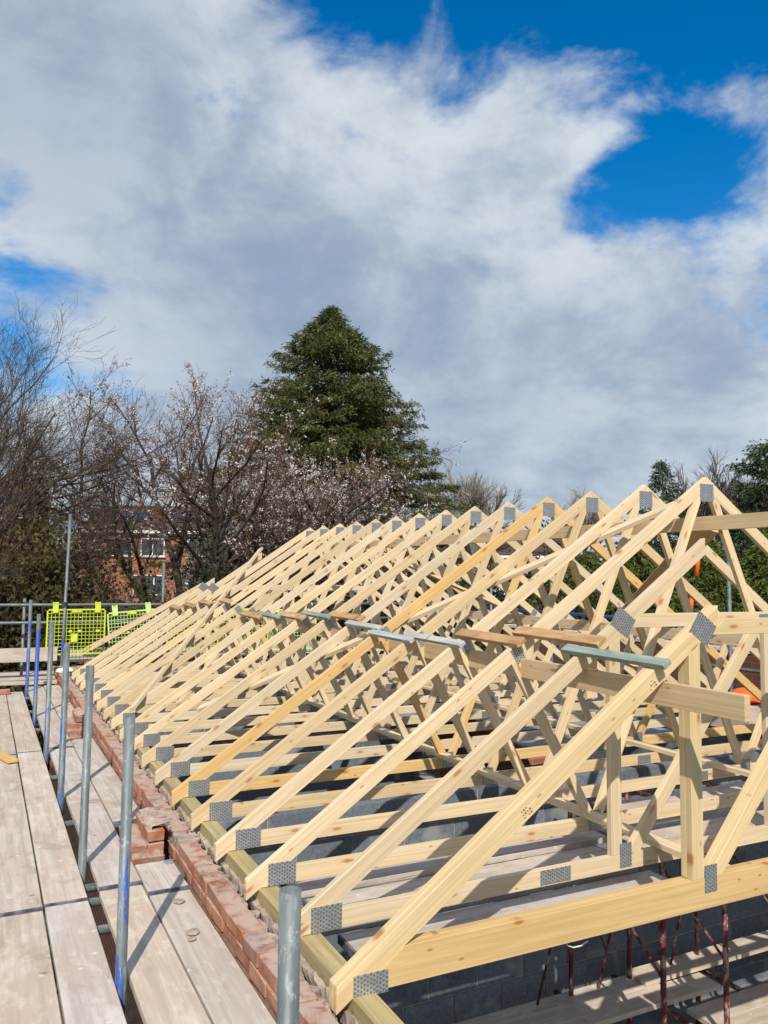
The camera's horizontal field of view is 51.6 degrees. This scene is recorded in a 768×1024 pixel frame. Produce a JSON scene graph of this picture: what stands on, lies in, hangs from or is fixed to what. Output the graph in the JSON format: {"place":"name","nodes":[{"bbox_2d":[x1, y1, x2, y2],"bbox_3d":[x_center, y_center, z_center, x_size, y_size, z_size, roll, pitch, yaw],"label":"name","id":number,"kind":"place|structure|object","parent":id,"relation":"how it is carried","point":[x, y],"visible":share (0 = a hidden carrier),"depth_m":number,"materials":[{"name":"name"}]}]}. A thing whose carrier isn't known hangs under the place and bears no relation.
{"place":"outdoors","nodes":[
{"label":"outdoors","id":0,"kind":"place"},
{"bbox_2d":[63,707,83,865],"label":"brick pier","id":1,"kind":"structure","parent":0,"point":[75,726],"depth_m":8.70,"materials":[{"name":"brick"}]},
{"bbox_2d":[28,686,72,748],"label":"scaffold board","id":2,"kind":"object","parent":1,"relation":"on","point":[54,736],"visible":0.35,"depth_m":9.45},
{"bbox_2d":[119,807,170,1023],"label":"brick pier","id":3,"kind":"structure","parent":0,"point":[147,837],"depth_m":4.93,"materials":[{"name":"brick"}]},
{"bbox_2d":[16,592,721,1023],"bbox_3d":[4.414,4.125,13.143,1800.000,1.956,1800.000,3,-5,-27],"label":"ground","id":4,"kind":"structure","parent":0,"point":[424,756],"depth_m":13.04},
{"bbox_2d":[28,614,40,836],"bbox_3d":[-4.246,2.974,9.596,0.048,3.460,0.048,3,-5,-27],"label":"scaffold pole","id":5,"kind":"object","parent":4,"relation":"on","point":[36,675],"visible":0.42,"depth_m":9.66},
{"bbox_2d":[38,623,53,890],"bbox_3d":[-3.289,2.825,7.677,0.048,3.482,0.048,3,-5,-27],"label":"scaffold pole","id":6,"kind":"object","parent":4,"relation":"on","point":[48,693],"visible":0.41,"depth_m":7.74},
{"bbox_2d":[51,643,69,984],"bbox_3d":[-2.519,2.744,6.130,0.048,3.422,0.048,3,-5,-27],"label":"scaffold pole","id":7,"kind":"object","parent":4,"relation":"on","point":[63,725],"visible":0.6,"depth_m":6.19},
{"bbox_2d":[0,460,125,668],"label":"bush","id":8,"kind":"object","parent":4,"relation":"on","point":[3,568],"visible":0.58,"depth_m":14.54,"materials":[{"name":"brown plant"}]},
{"bbox_2d":[60,514,71,665],"bbox_3d":[-5.378,2.499,13.257,0.052,4.951,0.048,4,-5,-26],"label":"tall pole","id":9,"kind":"object","parent":4,"relation":"on","point":[66,585],"visible":0.58,"depth_m":13.34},
{"bbox_2d":[78,665,94,883],"bbox_3d":[-1.812,2.643,4.709,0.048,3.420,0.048,3,-5,-27],"label":"scaffold pole","id":10,"kind":"object","parent":4,"relation":"on","point":[85,779],"visible":0.6,"depth_m":4.78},
{"bbox_2d":[1,530,173,763],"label":"bush","id":11,"kind":"object","parent":4,"relation":"on","point":[93,598],"visible":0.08,"depth_m":16.64,"materials":[{"name":"green plant"}]},
{"bbox_2d":[0,450,191,773],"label":"bush","id":12,"kind":"object","parent":4,"relation":"on","point":[49,574],"visible":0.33,"depth_m":15.82,"materials":[{"name":"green plant"}]},
{"bbox_2d":[0,375,196,600],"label":"bare tree","id":13,"kind":"object","parent":4,"relation":"on","point":[39,513],"visible":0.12,"depth_m":22.73,"materials":[{"name":"brown plant"}]},
{"bbox_2d":[115,715,134,1015],"bbox_3d":[-1.150,2.582,3.409,0.051,3.355,0.048,3,-5,-27],"label":"scaffold pole","id":14,"kind":"object","parent":4,"relation":"on","point":[124,857],"visible":1,"depth_m":3.47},
{"bbox_2d":[0,293,262,644],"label":"bare tree","id":15,"kind":"object","parent":4,"relation":"on","point":[19,465],"visible":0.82,"depth_m":17.36,"materials":[{"name":"brown plant"}]},
{"bbox_2d":[77,505,234,602],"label":"brick house","id":16,"kind":"structure","parent":4,"relation":"on","point":[159,574],"depth_m":56.85,"materials":[{"name":"brick"}]},
{"bbox_2d":[160,563,164,657],"bbox_3d":[-3.958,2.982,14.059,0.051,4.145,0.048,3,-5,-27],"label":"tall pole","id":17,"kind":"object","parent":4,"relation":"on","point":[163,583],"visible":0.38,"depth_m":14.17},
{"bbox_2d":[0,602,398,606],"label":"guard rail","id":18,"kind":"object","parent":17,"relation":"attached to","point":[108,604],"visible":0.4,"depth_m":13.65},
{"bbox_2d":[45,602,105,654],"bbox_3d":[-5.203,1.963,13.420,0.934,0.882,0.064,3,-5,-27],"label":"guard","id":19,"kind":"object","parent":18,"relation":"hanging from","point":[56,610],"visible":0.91,"depth_m":13.41,"materials":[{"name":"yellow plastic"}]},
{"bbox_2d":[0,647,57,662],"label":"toe board","id":20,"kind":"object","parent":19,"relation":"attached to","point":[8,655],"visible":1,"depth_m":12.98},
{"bbox_2d":[107,602,157,655],"bbox_3d":[-4.378,2.040,13.830,0.824,0.882,0.064,-3,-3,-27],"label":"guard","id":21,"kind":"object","parent":18,"relation":"hanging from","point":[114,612],"visible":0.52,"depth_m":13.77,"materials":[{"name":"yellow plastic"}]},
{"bbox_2d":[70,641,384,661],"bbox_3d":[-2.416,2.580,14.932,6.750,0.225,0.038,3,-5,-27],"label":"toe board","id":22,"kind":"object","parent":17,"relation":"attached to","point":[82,658],"depth_m":13.91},
{"bbox_2d":[83,562,268,663],"bbox_3d":[-5.155,3.436,18.411,5.054,4.565,4.735,5,-6,-41],"label":"bush","id":23,"kind":"object","parent":4,"relation":"on","point":[153,594],"visible":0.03,"depth_m":18.33,"materials":[{"name":"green plant"}]},
{"bbox_2d":[49,671,338,1023],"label":"brick wall","id":24,"kind":"structure","parent":4,"relation":"on","point":[250,941],"depth_m":4.26,"materials":[{"name":"brick"}]},
{"bbox_2d":[70,738,138,826],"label":"scaffold board","id":25,"kind":"object","parent":24,"relation":"on","point":[106,782],"visible":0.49,"depth_m":6.69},
{"bbox_2d":[69,674,358,1023],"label":"block wall","id":26,"kind":"structure","parent":4,"relation":"on","point":[344,1015],"depth_m":4.20,"materials":[{"name":"concrete"}]},
{"bbox_2d":[110,715,226,846],"bbox_3d":[-2.000,2.165,6.870,0.098,0.070,4.480,3,-5,-27],"label":"wall plate","id":27,"kind":"object","parent":26,"relation":"on","point":[211,830],"depth_m":5.59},
{"bbox_2d":[215,837,403,1023],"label":"wall plate","id":28,"kind":"object","parent":26,"relation":"on","point":[324,958],"depth_m":3.40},
{"bbox_2d":[141,512,312,660],"bbox_3d":[-4.100,2.898,19.292,5.459,5.869,4.836,2,-5,-13],"label":"bush","id":29,"kind":"object","parent":4,"relation":"on","point":[220,576],"visible":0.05,"depth_m":19.01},
{"bbox_2d":[0,356,464,641],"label":"cherry tree","id":30,"kind":"object","parent":4,"relation":"on","point":[211,490],"visible":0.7,"depth_m":20.26,"materials":[{"name":"brown plant"}]},
{"bbox_2d":[137,717,421,806],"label":"block wall","id":31,"kind":"structure","parent":4,"relation":"on","point":[267,793],"depth_m":9.65,"materials":[{"name":"concrete"}]},
{"bbox_2d":[277,886,300,1023],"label":"scaffold pole","id":32,"kind":"object","parent":4,"relation":"on","point":[288,977],"visible":1,"depth_m":1.71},
{"bbox_2d":[136,304,476,632],"bbox_3d":[-2.574,-1.127,31.909,14.248,14.795,13.117,3,-5,-27],"label":"spruce tree","id":33,"kind":"object","parent":4,"relation":"on","point":[359,415],"visible":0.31,"depth_m":30.52,"materials":[{"name":"green plant"}]},
{"bbox_2d":[161,450,465,629],"bbox_3d":[-1.695,1.974,24.226,7.163,8.010,8.976,-3,-6,37],"label":"cherry tree","id":34,"kind":"object","parent":4,"relation":"on","point":[239,524],"visible":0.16,"depth_m":23.16,"materials":[{"name":"brown plant"}]},
{"bbox_2d":[419,459,525,574],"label":"round bare tree","id":35,"kind":"object","parent":4,"relation":"on","point":[473,495],"visible":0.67,"depth_m":58.91,"materials":[{"name":"grey plant"}]},
{"bbox_2d":[416,542,541,652],"bbox_3d":[3.429,3.738,27.982,6.208,5.501,4.761,3,-5,-27],"label":"bush","id":36,"kind":"object","parent":4,"relation":"on","point":[471,623],"visible":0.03,"depth_m":27.12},
{"bbox_2d":[217,749,767,1023],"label":"block wall","id":37,"kind":"structure","parent":4,"relation":"on","point":[468,993],"depth_m":6.62,"materials":[{"name":"concrete"}]},
{"bbox_2d":[440,539,560,604],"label":"brick house","id":38,"kind":"structure","parent":4,"relation":"on","point":[503,549],"depth_m":62.86,"materials":[{"name":"brick"}]},
{"bbox_2d":[436,719,584,777],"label":"brick wall","id":39,"kind":"structure","parent":4,"relation":"on","point":[502,765],"depth_m":10.54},
{"bbox_2d":[501,543,600,647],"bbox_3d":[6.269,3.767,29.512,5.993,5.420,4.878,3,-5,-27],"label":"bush","id":40,"kind":"object","parent":4,"relation":"on","point":[559,598],"visible":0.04,"depth_m":28.78,"materials":[{"name":"green plant"}]},
{"bbox_2d":[557,551,617,629],"bbox_3d":[7.711,4.287,30.439,4.240,5.766,4.379,3,-5,-27],"label":"cypress tree","id":41,"kind":"object","parent":4,"relation":"on","point":[594,564],"visible":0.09,"depth_m":30.44,"materials":[{"name":"green plant"}]},
{"bbox_2d":[596,546,656,636],"bbox_3d":[9.462,4.034,29.327,4.064,6.007,4.094,3,-5,-27],"label":"cypress tree","id":42,"kind":"object","parent":4,"relation":"on","point":[633,564],"visible":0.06,"depth_m":29.01,"materials":[{"name":"green plant"}]},
{"bbox_2d":[504,624,760,691],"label":"brick wall","id":43,"kind":"structure","parent":4,"relation":"on","point":[751,662],"depth_m":10.57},
{"bbox_2d":[638,459,692,584],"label":"pine tree","id":44,"kind":"object","parent":4,"relation":"on","point":[658,484],"visible":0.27,"depth_m":44.92,"materials":[{"name":"plant"}]},
{"bbox_2d":[644,538,749,646],"bbox_3d":[11.177,3.740,27.831,4.598,6.682,4.689,3,-5,-27],"label":"cypress tree","id":45,"kind":"object","parent":4,"relation":"on","point":[716,582],"visible":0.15,"depth_m":27.38,"materials":[{"name":"plant"}]},
{"bbox_2d":[661,448,757,606],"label":"round bare tree","id":46,"kind":"object","parent":4,"relation":"on","point":[703,508],"visible":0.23,"depth_m":46.50,"materials":[{"name":"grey plant"}]},
{"bbox_2d":[702,439,767,591],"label":"pine tree","id":47,"kind":"object","parent":4,"relation":"on","point":[757,463],"visible":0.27,"depth_m":35.07,"materials":[{"name":"plant"}]},
{"bbox_2d":[718,529,767,611],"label":"cypress tree","id":48,"kind":"object","parent":4,"relation":"on","point":[754,560],"visible":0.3,"depth_m":27.21,"materials":[{"name":"plant"}]},
{"bbox_3d":[-3.030,2.431,6.938,0.048,0.046,14.400,3,-5,-27],"label":"ledger tube","id":49,"kind":"object","parent":4,"relation":"on","visible":0},
{"bbox_2d":[20,775,57,783],"bbox_3d":[-3.168,2.353,6.942,1.450,0.048,0.049,3,-5,-27],"label":"transom tube","id":50,"kind":"object","parent":49,"relation":"on","point":[53,777],"visible":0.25,"depth_m":7.04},
{"bbox_2d":[0,755,42,916],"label":"scaffold board","id":51,"kind":"object","parent":50,"relation":"on","point":[19,889],"visible":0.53,"depth_m":4.98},
{"bbox_2d":[49,747,141,891],"bbox_3d":[-2.363,2.256,6.226,0.232,0.041,3.891,3,-5,-27],"label":"scaffold board","id":52,"kind":"object","parent":50,"relation":"on","point":[103,844],"visible":0.59,"depth_m":5.45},
{"bbox_2d":[43,897,101,914],"bbox_3d":[-1.845,2.164,4.312,1.450,0.048,0.049,3,-5,-27],"label":"transom tube","id":53,"kind":"object","parent":49,"relation":"on","point":[94,901],"visible":0.12,"depth_m":4.41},
{"bbox_2d":[99,884,210,1023],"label":"scaffold board","id":54,"kind":"object","parent":53,"relation":"on","point":[163,990],"visible":0.84,"depth_m":3.57,"materials":[{"name":"wood"}]},
{"bbox_2d":[135,860,188,897],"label":"scaffold board","id":55,"kind":"object","parent":53,"relation":"on","point":[158,877],"visible":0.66,"depth_m":4.62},
{"bbox_2d":[149,889,275,1023],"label":"scaffold board","id":56,"kind":"object","parent":53,"relation":"on","point":[225,991],"visible":0.82,"depth_m":3.61,"materials":[{"name":"wood"}]},
{"bbox_2d":[47,924,110,944],"bbox_3d":[-1.674,2.139,3.973,1.450,0.048,0.049,3,-5,-27],"label":"transom tube","id":57,"kind":"object","parent":49,"relation":"on","point":[103,929],"visible":0.2,"depth_m":4.08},
{"bbox_2d":[0,910,61,1023],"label":"scaffold board","id":58,"kind":"object","parent":57,"relation":"on","point":[28,993],"visible":1,"depth_m":3.52,"materials":[{"name":"wood"}]},
{"bbox_2d":[44,900,126,1023],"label":"scaffold board","id":59,"kind":"object","parent":57,"relation":"on","point":[87,992],"visible":1,"depth_m":3.56,"materials":[{"name":"wood"}]},
{"label":"transom tube","id":60,"kind":"object","parent":49,"relation":"on","visible":0},
{"bbox_2d":[0,695,15,754],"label":"scaffold board","id":61,"kind":"object","parent":60,"relation":"on","point":[7,745],"visible":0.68,"depth_m":8.78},
{"label":"transom tube","id":62,"kind":"object","parent":49,"relation":"on","visible":0},
{"bbox_2d":[6,692,41,752],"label":"scaffold board","id":63,"kind":"object","parent":62,"relation":"on","point":[25,735],"visible":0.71,"depth_m":9.09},
{"bbox_2d":[17,751,87,911],"bbox_3d":[-2.581,2.237,6.006,0.219,0.040,3.891,3,-5,-27],"label":"scaffold board","id":64,"kind":"object","parent":62,"relation":"on","point":[60,878],"visible":0.88,"depth_m":5.27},
{"bbox_2d":[0,0,767,562],"label":"sky","id":65,"kind":"structure","parent":0,"point":[550,217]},
{"bbox_2d":[303,845,606,906],"bbox_3d":[0.519,2.124,4.590,2.021,0.040,0.227,3,-5,-27],"label":"scaffold board","id":66,"kind":"object","parent":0,"point":[373,892],"visible":0.38,"depth_m":4.68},
{"bbox_2d":[320,854,639,936],"bbox_3d":[0.549,2.070,4.345,2.051,0.040,0.227,3,-5,-26],"label":"scaffold board","id":67,"kind":"object","parent":66,"relation":"on","point":[488,900],"visible":0.13,"depth_m":4.27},
{"bbox_2d":[337,870,669,956],"bbox_3d":[0.730,2.094,4.171,2.021,0.040,0.227,3,-5,-26],"label":"scaffold board","id":68,"kind":"object","parent":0,"point":[351,944],"visible":0.52,"depth_m":4.19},
{"bbox_2d":[419,770,767,1023],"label":"floor","id":69,"kind":"structure","parent":0,"point":[655,1018],"depth_m":7.30,"materials":[{"name":"concrete"}]},
{"bbox_2d":[417,682,761,759],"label":"block wall","id":70,"kind":"structure","parent":69,"relation":"on","point":[673,745],"depth_m":10.21,"materials":[{"name":"concrete"}]},
{"bbox_3d":[3.534,2.494,10.237,0.098,0.070,13.400,3,-5,-27],"label":"wall plate","id":71,"kind":"object","parent":70,"relation":"on","visible":0},
{"bbox_2d":[72,578,420,679],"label":"hip truss","id":72,"kind":"object","parent":71,"relation":"on","point":[203,587],"visible":0.27,"depth_m":12.80,"materials":[{"name":"beige"}]},
{"bbox_2d":[81,584,200,655],"bbox_3d":[-4.211,1.884,13.366,2.864,0.095,0.036,-29,-11,10],"label":"hip rafter","id":73,"kind":"object","parent":72,"relation":"attached to","point":[132,624],"visible":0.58,"depth_m":13.33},
{"bbox_2d":[76,553,433,684],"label":"hip truss","id":74,"kind":"object","parent":71,"relation":"on","point":[212,587],"visible":0.21,"depth_m":12.48,"materials":[{"name":"beige"}]},
{"bbox_2d":[80,527,462,690],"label":"roof truss","id":75,"kind":"object","parent":71,"relation":"on","point":[189,612],"visible":0.36,"depth_m":11.96,"materials":[{"name":"beige"}]},
{"bbox_2d":[128,547,262,711],"bbox_3d":[-2.323,1.323,10.694,0.075,0.036,5.199,-28,11,13],"label":"raking board","id":76,"kind":"object","parent":75,"relation":"on","point":[153,682],"visible":1,"depth_m":9.78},
{"bbox_2d":[94,526,482,691],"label":"roof truss","id":77,"kind":"object","parent":71,"relation":"on","point":[99,684],"visible":0.31,"depth_m":11.50,"materials":[{"name":"beige"}]},
{"bbox_2d":[93,524,503,701],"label":"roof truss","id":78,"kind":"object","parent":71,"relation":"on","point":[104,691],"visible":0.32,"depth_m":10.90,"materials":[{"name":"beige"}]},
{"bbox_2d":[96,521,532,710],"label":"roof truss","id":79,"kind":"object","parent":71,"relation":"on","point":[113,697],"visible":0.55,"depth_m":10.42,"materials":[{"name":"beige"}]},
{"bbox_2d":[103,519,552,719],"bbox_3d":[-0.122,1.282,10.439,6.695,2.387,0.042,3,-5,-27],"label":"roof truss","id":80,"kind":"object","parent":71,"relation":"on","point":[119,706],"visible":0.42,"depth_m":9.87,"materials":[{"name":"beige"}]},
{"bbox_2d":[111,516,582,729],"bbox_3d":[0.143,1.245,9.914,6.695,2.387,0.042,3,-5,-27],"label":"roof truss","id":81,"kind":"object","parent":71,"relation":"on","point":[391,525],"visible":0.32,"depth_m":9.31,"materials":[{"name":"beige"}]},
{"bbox_2d":[119,513,605,740],"bbox_3d":[0.412,1.206,9.377,6.695,2.387,0.042,3,-5,-26],"label":"roof truss","id":82,"kind":"object","parent":71,"relation":"on","point":[419,520],"visible":0.51,"depth_m":8.77,"materials":[{"name":"beige"}]},
{"bbox_2d":[134,510,647,750],"bbox_3d":[0.684,1.167,8.838,6.695,2.387,0.042,3,-5,-27],"label":"roof truss","id":83,"kind":"object","parent":71,"relation":"on","point":[151,736],"visible":0.43,"depth_m":8.23,"materials":[{"name":"beige"}]},
{"bbox_2d":[141,506,678,767],"bbox_3d":[0.950,1.129,8.309,6.695,2.387,0.047,3,-5,-27],"label":"roof truss","id":84,"kind":"object","parent":71,"relation":"on","point":[164,749],"visible":0.52,"depth_m":7.69,"materials":[{"name":"beige"}]},
{"bbox_2d":[154,502,707,785],"bbox_3d":[1.221,1.091,7.770,6.695,2.387,0.042,3,-5,-27],"label":"roof truss","id":85,"kind":"object","parent":71,"relation":"on","point":[179,764],"visible":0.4,"depth_m":7.15,"materials":[{"name":"beige"}]},
{"bbox_2d":[197,500,675,712],"bbox_3d":[0.211,0.891,6.627,4.612,0.034,0.085,-26,12,20],"label":"diagonal brace","id":86,"kind":"object","parent":85,"relation":"attached to","point":[606,534],"visible":0.62,"depth_m":6.31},
{"bbox_2d":[171,497,760,805],"bbox_3d":[1.494,1.052,7.228,6.695,2.387,0.046,3,-5,-27],"label":"roof truss","id":87,"kind":"object","parent":71,"relation":"on","point":[197,783],"visible":0.64,"depth_m":6.61,"materials":[{"name":"beige"}]},
{"bbox_2d":[190,491,761,830],"bbox_3d":[1.758,1.014,6.704,6.695,2.387,0.042,3,-5,-27],"label":"roof truss","id":88,"kind":"object","parent":71,"relation":"on","point":[218,805],"visible":0.66,"depth_m":6.07,"materials":[{"name":"beige"}]},
{"bbox_2d":[214,484,767,861],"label":"roof truss","id":89,"kind":"object","parent":71,"relation":"on","point":[246,832],"visible":0.63,"depth_m":5.49,"materials":[{"name":"beige"}]},
{"bbox_2d":[404,631,465,647],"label":"loose board","id":90,"kind":"object","parent":89,"relation":"on","point":[455,643],"visible":0.9,"depth_m":5.52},
{"bbox_2d":[622,530,718,608],"bbox_3d":[2.521,0.648,7.335,0.170,0.034,2.767,28,-19,13],"label":"diagonal brace","id":91,"kind":"object","parent":89,"relation":"attached to","point":[663,567],"visible":0.18,"depth_m":6.90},
{"bbox_2d":[244,477,767,900],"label":"roof truss","id":92,"kind":"object","parent":71,"relation":"on","point":[280,866],"visible":0.84,"depth_m":4.89,"materials":[{"name":"beige"}]},
{"bbox_2d":[454,628,525,647],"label":"loose board","id":93,"kind":"object","parent":92,"relation":"on","point":[497,638],"visible":1,"depth_m":5.07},
{"bbox_2d":[263,618,750,721],"bbox_3d":[0.081,1.069,6.426,0.036,0.115,6.680,3,-5,-27],"label":"binder plank","id":94,"kind":"object","parent":92,"relation":"attached to","point":[721,704],"visible":0.54,"depth_m":4.16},
{"bbox_2d":[286,691,729,865],"bbox_3d":[0.293,2.063,7.044,0.085,0.035,6.640,3,-5,-27],"label":"joist batten","id":95,"kind":"object","parent":92,"relation":"on","point":[665,845],"visible":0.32,"depth_m":5.60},
{"bbox_2d":[512,626,606,647],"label":"loose board","id":96,"kind":"object","parent":92,"relation":"on","point":[589,640],"visible":1,"depth_m":4.58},
{"bbox_2d":[389,677,751,776],"bbox_3d":[1.699,2.185,8.382,0.085,0.035,7.100,3,-5,-27],"label":"joist batten","id":97,"kind":"object","parent":92,"relation":"on","point":[705,761],"visible":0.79,"depth_m":7.00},
{"bbox_2d":[426,512,767,544],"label":"ridge plank","id":98,"kind":"object","parent":92,"relation":"attached to","point":[736,521],"visible":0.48,"depth_m":5.81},
{"bbox_2d":[438,608,757,647],"bbox_3d":[2.524,1.279,8.750,0.036,0.115,7.500,3,-5,-27],"label":"binder plank","id":99,"kind":"object","parent":92,"relation":"attached to","point":[672,633],"visible":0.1,"depth_m":9.06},
{"bbox_2d":[301,538,767,936],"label":"hip truss","id":100,"kind":"object","parent":71,"relation":"on","point":[323,910],"visible":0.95,"depth_m":4.28,"materials":[{"name":"beige"}]},
{"bbox_2d":[329,605,767,1014],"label":"hip truss","id":101,"kind":"object","parent":71,"relation":"on","point":[396,949],"visible":1,"depth_m":3.58,"materials":[{"name":"beige"}]},
{"bbox_2d":[561,644,671,669],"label":"loose board","id":102,"kind":"object","parent":101,"relation":"on","point":[636,659],"visible":1,"depth_m":4.04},
{"bbox_2d":[536,800,666,1023],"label":"steel trestle","id":103,"kind":"object","parent":69,"relation":"on","point":[662,972],"visible":0.32,"depth_m":5.58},
{"bbox_2d":[454,975,658,1023],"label":"trestle board","id":104,"kind":"object","parent":103,"relation":"on","point":[528,1012],"visible":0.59,"depth_m":6.24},
{"bbox_2d":[527,972,720,1023],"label":"trestle board","id":105,"kind":"object","parent":103,"relation":"on","point":[625,1006],"visible":1,"depth_m":6.26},
{"bbox_2d":[599,802,763,835],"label":"scaffold board","id":106,"kind":"object","parent":103,"relation":"on","point":[676,821],"visible":0.18,"depth_m":5.73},
{"bbox_2d":[622,810,763,847],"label":"scaffold board","id":107,"kind":"object","parent":106,"relation":"on","point":[710,827],"visible":0.18,"depth_m":5.38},
{"bbox_2d":[598,790,729,1023],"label":"steel trestle","id":108,"kind":"object","parent":69,"relation":"on","point":[724,956],"visible":0.34,"depth_m":6.00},
{"bbox_2d":[605,781,745,810],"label":"scaffold board","id":109,"kind":"object","parent":108,"relation":"on","point":[675,796],"visible":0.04,"depth_m":6.37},
{"bbox_2d":[710,1004,767,1023],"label":"trestle board","id":110,"kind":"object","parent":108,"relation":"on","point":[758,1015],"depth_m":6.07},
{"bbox_2d":[669,780,767,1023],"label":"steel trestle","id":111,"kind":"object","parent":69,"relation":"on","point":[737,988],"visible":0.16,"depth_m":6.89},
{"bbox_2d":[596,801,763,830],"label":"scaffold board","id":112,"kind":"object","parent":111,"relation":"on","point":[666,818],"depth_m":5.74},
{"bbox_2d":[279,830,606,898],"bbox_3d":[0.450,2.106,4.820,2.201,0.040,0.227,3,-5,-26],"label":"scaffold board","id":113,"kind":"object","parent":112,"relation":"on","point":[379,875],"visible":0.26,"depth_m":4.73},
{"bbox_2d":[626,930,767,986],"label":"trestle board","id":114,"kind":"object","parent":111,"relation":"on","point":[646,975],"visible":0.9,"depth_m":6.91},
{"bbox_2d":[687,982,767,1023],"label":"trestle board","id":115,"kind":"object","parent":111,"relation":"on","point":[742,1001],"visible":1,"depth_m":6.25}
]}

